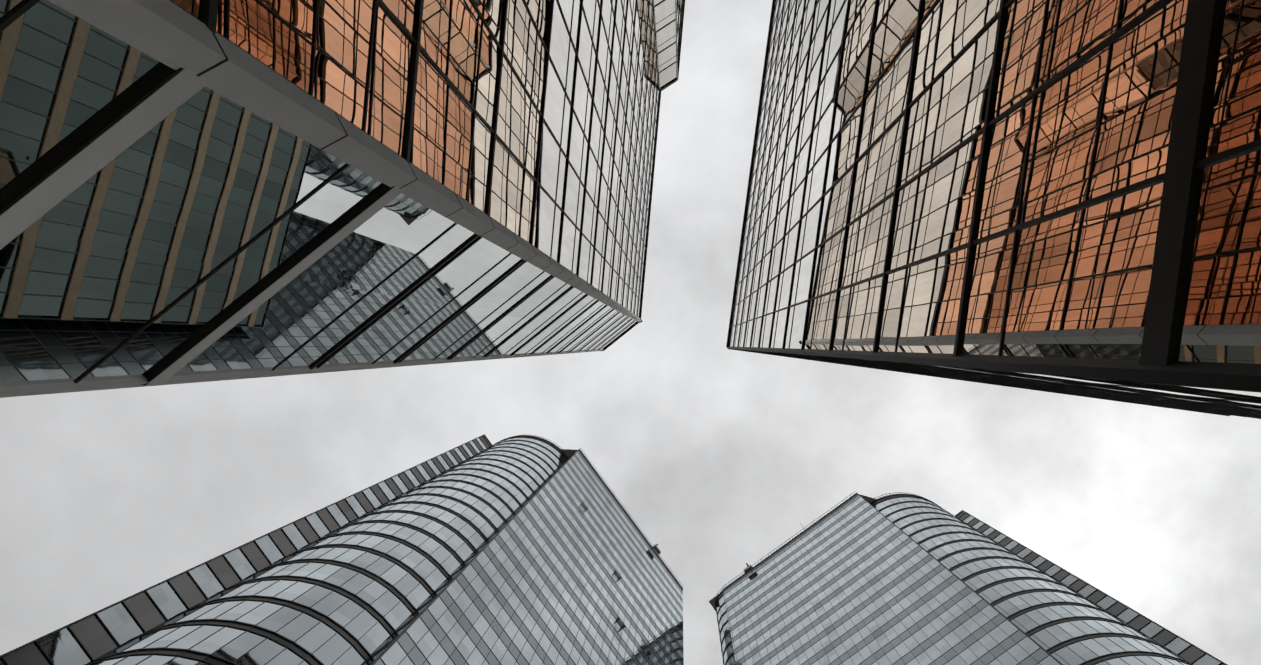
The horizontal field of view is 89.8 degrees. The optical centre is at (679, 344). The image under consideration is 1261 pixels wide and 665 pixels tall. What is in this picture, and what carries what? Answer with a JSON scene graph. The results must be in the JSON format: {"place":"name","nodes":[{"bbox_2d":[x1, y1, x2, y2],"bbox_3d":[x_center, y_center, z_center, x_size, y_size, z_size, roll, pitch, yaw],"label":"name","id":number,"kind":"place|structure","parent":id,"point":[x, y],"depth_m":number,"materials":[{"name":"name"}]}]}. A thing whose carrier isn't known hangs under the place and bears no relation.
{"place":"outdoors","nodes":[
{"label":"outdoors","id":0,"kind":"place"},
{"bbox_2d":[0,434,683,664],"bbox_3d":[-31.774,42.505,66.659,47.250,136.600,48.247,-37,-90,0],"label":"tower","id":1,"kind":"structure","parent":0,"point":[518,550],"depth_m":60.59,"materials":[{"name":"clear glass"}]},
{"bbox_2d":[0,0,684,397],"bbox_3d":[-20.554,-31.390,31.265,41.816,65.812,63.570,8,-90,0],"label":"skyscraper","id":2,"kind":"structure","parent":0,"point":[202,190],"depth_m":8.54,"materials":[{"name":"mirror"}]},
{"bbox_2d":[0,0,1260,664],"label":"sky","id":3,"kind":"structure","parent":0,"point":[719,455],"materials":[{"name":"grey"}]},
{"bbox_2d":[709,491,1226,664],"bbox_3d":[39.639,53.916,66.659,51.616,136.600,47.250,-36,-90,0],"label":"tower","id":4,"kind":"structure","parent":0,"point":[892,579],"depth_m":86.24,"materials":[{"name":"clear glass"}]},
{"bbox_2d":[726,0,1260,418],"bbox_3d":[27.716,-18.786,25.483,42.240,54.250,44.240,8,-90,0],"label":"skyscraper","id":5,"kind":"structure","parent":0,"point":[1059,196],"depth_m":8.37,"materials":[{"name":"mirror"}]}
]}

